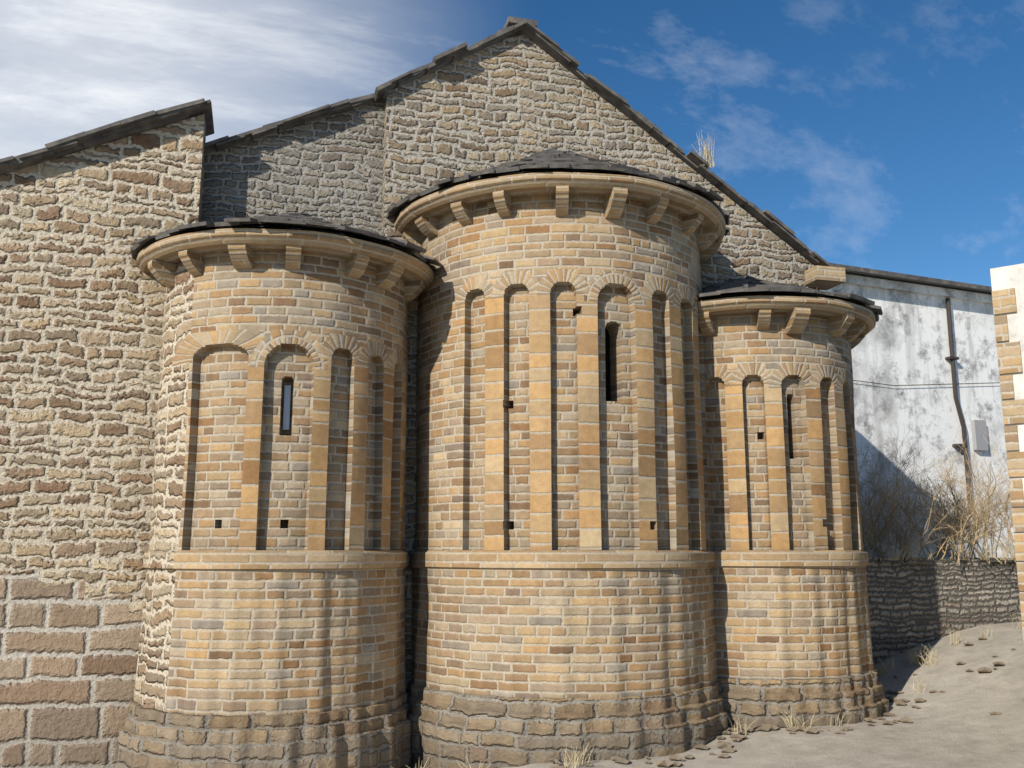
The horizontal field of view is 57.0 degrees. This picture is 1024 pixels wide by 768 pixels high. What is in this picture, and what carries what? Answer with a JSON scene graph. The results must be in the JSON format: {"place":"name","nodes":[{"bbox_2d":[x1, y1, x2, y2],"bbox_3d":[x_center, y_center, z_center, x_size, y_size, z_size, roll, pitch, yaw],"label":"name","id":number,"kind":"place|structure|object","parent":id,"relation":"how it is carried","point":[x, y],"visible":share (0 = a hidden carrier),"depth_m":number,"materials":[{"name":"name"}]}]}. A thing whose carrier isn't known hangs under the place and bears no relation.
{"place":"outdoors","nodes":[
{"label":"outdoors","id":0,"kind":"place"},
{"bbox_2d":[0,98,213,174],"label":"roof edge","id":1,"kind":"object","parent":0,"point":[123,128],"depth_m":11.87,"materials":[{"name":"stone"}]},
{"bbox_2d":[0,0,1023,286],"label":"sky","id":2,"kind":"structure","parent":0,"point":[887,135],"materials":[{"name":"blue"}]},
{"bbox_2d":[394,172,725,262],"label":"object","id":3,"kind":"object","parent":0,"point":[415,220],"visible":0.89,"depth_m":11.69,"materials":[{"name":"beige stone"}]},
{"bbox_2d":[386,147,729,243],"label":"apse roof","id":4,"kind":"structure","parent":3,"relation":"on","point":[551,159],"depth_m":11.86,"materials":[{"name":"grey stone"}]},
{"bbox_2d":[506,622,1023,767],"bbox_3d":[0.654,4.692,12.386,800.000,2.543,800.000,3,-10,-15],"label":"terrain","id":5,"kind":"structure","parent":0,"point":[956,724],"depth_m":11.19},
{"bbox_2d":[0,114,204,767],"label":"wall","id":6,"kind":"structure","parent":5,"relation":"on","point":[82,296],"depth_m":11.31,"materials":[{"name":"beige stone"}]},
{"bbox_2d":[118,550,410,767],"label":"apse base","id":7,"kind":"object","parent":5,"relation":"on","point":[271,658],"visible":0.98,"depth_m":10.31,"materials":[{"name":"beige"}]},
{"bbox_2d":[149,251,408,549],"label":"apse wall","id":8,"kind":"structure","parent":7,"relation":"on","point":[236,466],"depth_m":10.89,"materials":[{"name":"beige"}]},
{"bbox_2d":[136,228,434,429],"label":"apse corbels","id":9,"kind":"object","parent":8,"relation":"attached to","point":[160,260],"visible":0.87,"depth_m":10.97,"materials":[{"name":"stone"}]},
{"bbox_2d":[130,212,442,272],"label":"apse roof","id":10,"kind":"structure","parent":9,"relation":"on","point":[305,221],"depth_m":11.10,"materials":[{"name":"grey stone"}]},
{"bbox_2d":[201,99,384,234],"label":"stone wall","id":11,"kind":"structure","parent":5,"relation":"on","point":[329,169],"depth_m":13.05,"materials":[{"name":"grey stone"}]},
{"bbox_2d":[198,116,205,221],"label":"end wall","id":12,"kind":"structure","parent":11,"relation":"attached to","point":[202,175],"depth_m":12.43,"materials":[{"name":"beige stone"}]},
{"bbox_2d":[204,93,373,154],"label":"roof edge","id":13,"kind":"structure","parent":11,"relation":"on","point":[226,142],"depth_m":12.97,"materials":[{"name":"stone"}]},
{"bbox_2d":[381,94,386,235],"bbox_3d":[-1.793,0.336,12.620,0.001,8.981,0.250,3,-10,-15],"label":"wall edge","id":14,"kind":"object","parent":11,"relation":"attached to","point":[383,188],"visible":0.23,"depth_m":13.22,"materials":[{"name":"beige stone"}]},
{"bbox_2d":[407,550,727,767],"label":"apse base","id":15,"kind":"object","parent":5,"relation":"on","point":[522,657],"visible":0.89,"depth_m":10.82,"materials":[{"name":"beige stone"}]},
{"bbox_2d":[415,195,709,549],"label":"apse wall","id":16,"kind":"structure","parent":15,"relation":"on","point":[560,385],"depth_m":11.51,"materials":[{"name":"beige stone"}]},
{"bbox_2d":[383,35,819,692],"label":"gable wall","id":17,"kind":"structure","parent":5,"relation":"on","point":[507,101],"depth_m":13.75,"materials":[{"name":"beige stone"}]},
{"bbox_2d":[373,20,524,102],"bbox_3d":[-0.937,-4.643,13.786,2.146,1.368,0.845,3,-10,-15],"label":"roof edge","id":18,"kind":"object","parent":17,"relation":"on","point":[452,55],"visible":0.48,"depth_m":13.46,"materials":[{"name":"stone"}]},
{"bbox_2d":[503,16,537,35],"bbox_3d":[0.087,-5.280,14.137,0.440,0.090,0.600,3,-10,-15],"label":"ridge cap","id":19,"kind":"object","parent":18,"relation":"on","point":[510,21],"visible":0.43,"depth_m":13.86,"materials":[{"name":"stone"}]},
{"bbox_2d":[520,21,832,266],"bbox_3d":[2.568,-3.409,14.523,5.093,3.501,0.843,3,-10,-15],"label":"roof edge","id":20,"kind":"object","parent":17,"relation":"on","point":[766,218],"visible":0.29,"depth_m":14.23,"materials":[{"name":"stone"}]},
{"bbox_2d":[691,130,714,168],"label":"dry grass","id":21,"kind":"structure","parent":20,"relation":"on","point":[707,157],"depth_m":14.28,"materials":[{"name":"beige plant"}]},
{"bbox_2d":[804,265,845,289],"bbox_3d":[4.778,-1.634,14.550,0.500,0.220,0.500,3,-10,-15],"label":"stone corbel","id":22,"kind":"object","parent":20,"relation":"on","point":[825,277],"visible":0.86,"depth_m":14.34,"materials":[{"name":"stone"}]},
{"bbox_2d":[407,535,1021,767],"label":"dry grass tufts","id":23,"kind":"object","parent":5,"relation":"on","point":[893,557],"visible":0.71,"depth_m":14.54,"materials":[{"name":"beige plant"}]},
{"bbox_2d":[419,637,1015,767],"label":"loose stones","id":24,"kind":"object","parent":5,"relation":"on","point":[726,747],"visible":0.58,"depth_m":11.33,"materials":[{"name":"brown stone"}]},
{"bbox_2d":[711,550,888,728],"bbox_3d":[3.630,3.912,12.598,3.387,3.330,1.983,3,-10,-15],"label":"apse base","id":25,"kind":"object","parent":5,"relation":"on","point":[793,630],"visible":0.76,"depth_m":11.98,"materials":[{"name":"beige"}]},
{"bbox_2d":[704,313,862,549],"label":"apse wall","id":26,"kind":"structure","parent":25,"relation":"on","point":[781,462],"depth_m":12.52,"materials":[{"name":"beige"}]},
{"bbox_2d":[698,296,875,349],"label":"apse corbels","id":27,"kind":"object","parent":26,"relation":"attached to","point":[856,322],"visible":0.73,"depth_m":12.52,"materials":[{"name":"stone"}]},
{"bbox_2d":[697,275,882,321],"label":"apse roof","id":28,"kind":"structure","parent":27,"relation":"on","point":[749,285],"depth_m":12.67,"materials":[{"name":"grey stone"}]},
{"bbox_2d":[990,263,1023,622],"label":"house wall","id":29,"kind":"structure","parent":5,"relation":"on","point":[1007,277],"depth_m":9.05,"materials":[{"name":"white paint"}]},
{"bbox_2d":[992,288,1023,641],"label":"quoins","id":30,"kind":"object","parent":29,"relation":"attached to","point":[1008,354],"visible":0.82,"depth_m":8.94,"materials":[{"name":"beige stone"}]},
{"bbox_2d":[857,410,1016,564],"bbox_3d":[7.771,1.855,16.849,6.621,2.677,4.437,3,-10,-15],"label":"dry shrub","id":31,"kind":"object","parent":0,"point":[974,525],"visible":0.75,"depth_m":16.52,"materials":[{"name":"beige plant"}]},
{"bbox_2d":[866,561,1021,664],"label":"dry stone wall","id":32,"kind":"structure","parent":0,"point":[912,604],"depth_m":15.74,"materials":[{"name":"grey stone"}]},
{"bbox_2d":[868,557,1016,562],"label":"dry stone wall caps","id":33,"kind":"object","parent":32,"relation":"on","point":[884,560],"visible":0.43,"depth_m":15.74,"materials":[{"name":"grey stone"}]},
{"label":"terrace","id":34,"kind":"structure","parent":0,"visible":0},
{"bbox_2d":[860,488,881,556],"bbox_3d":[5.185,2.402,16.104,2.271,1.338,1.707,3,-10,-15],"label":"dry shrub","id":35,"kind":"object","parent":34,"relation":"on","point":[867,516],"visible":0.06,"depth_m":16.01,"materials":[{"name":"beige plant"}]},
{"bbox_2d":[820,283,1014,558],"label":"white building","id":36,"kind":"structure","parent":34,"relation":"on","point":[905,341],"depth_m":19.07,"materials":[{"name":"paint"}]},
{"bbox_2d":[828,262,992,303],"bbox_3d":[5.354,-2.146,23.161,13.600,1.850,9.700,4,-11,-23],"label":"roof edge","id":37,"kind":"object","parent":36,"relation":"attached to","point":[875,278],"visible":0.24,"depth_m":19.22,"materials":[{"name":"grey concrete"}]},
{"bbox_2d":[853,298,1009,510],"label":"white building pipes","id":38,"kind":"object","parent":36,"relation":"attached to","point":[979,442],"visible":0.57,"depth_m":19.34,"materials":[{"name":"grey metal"}]}
]}

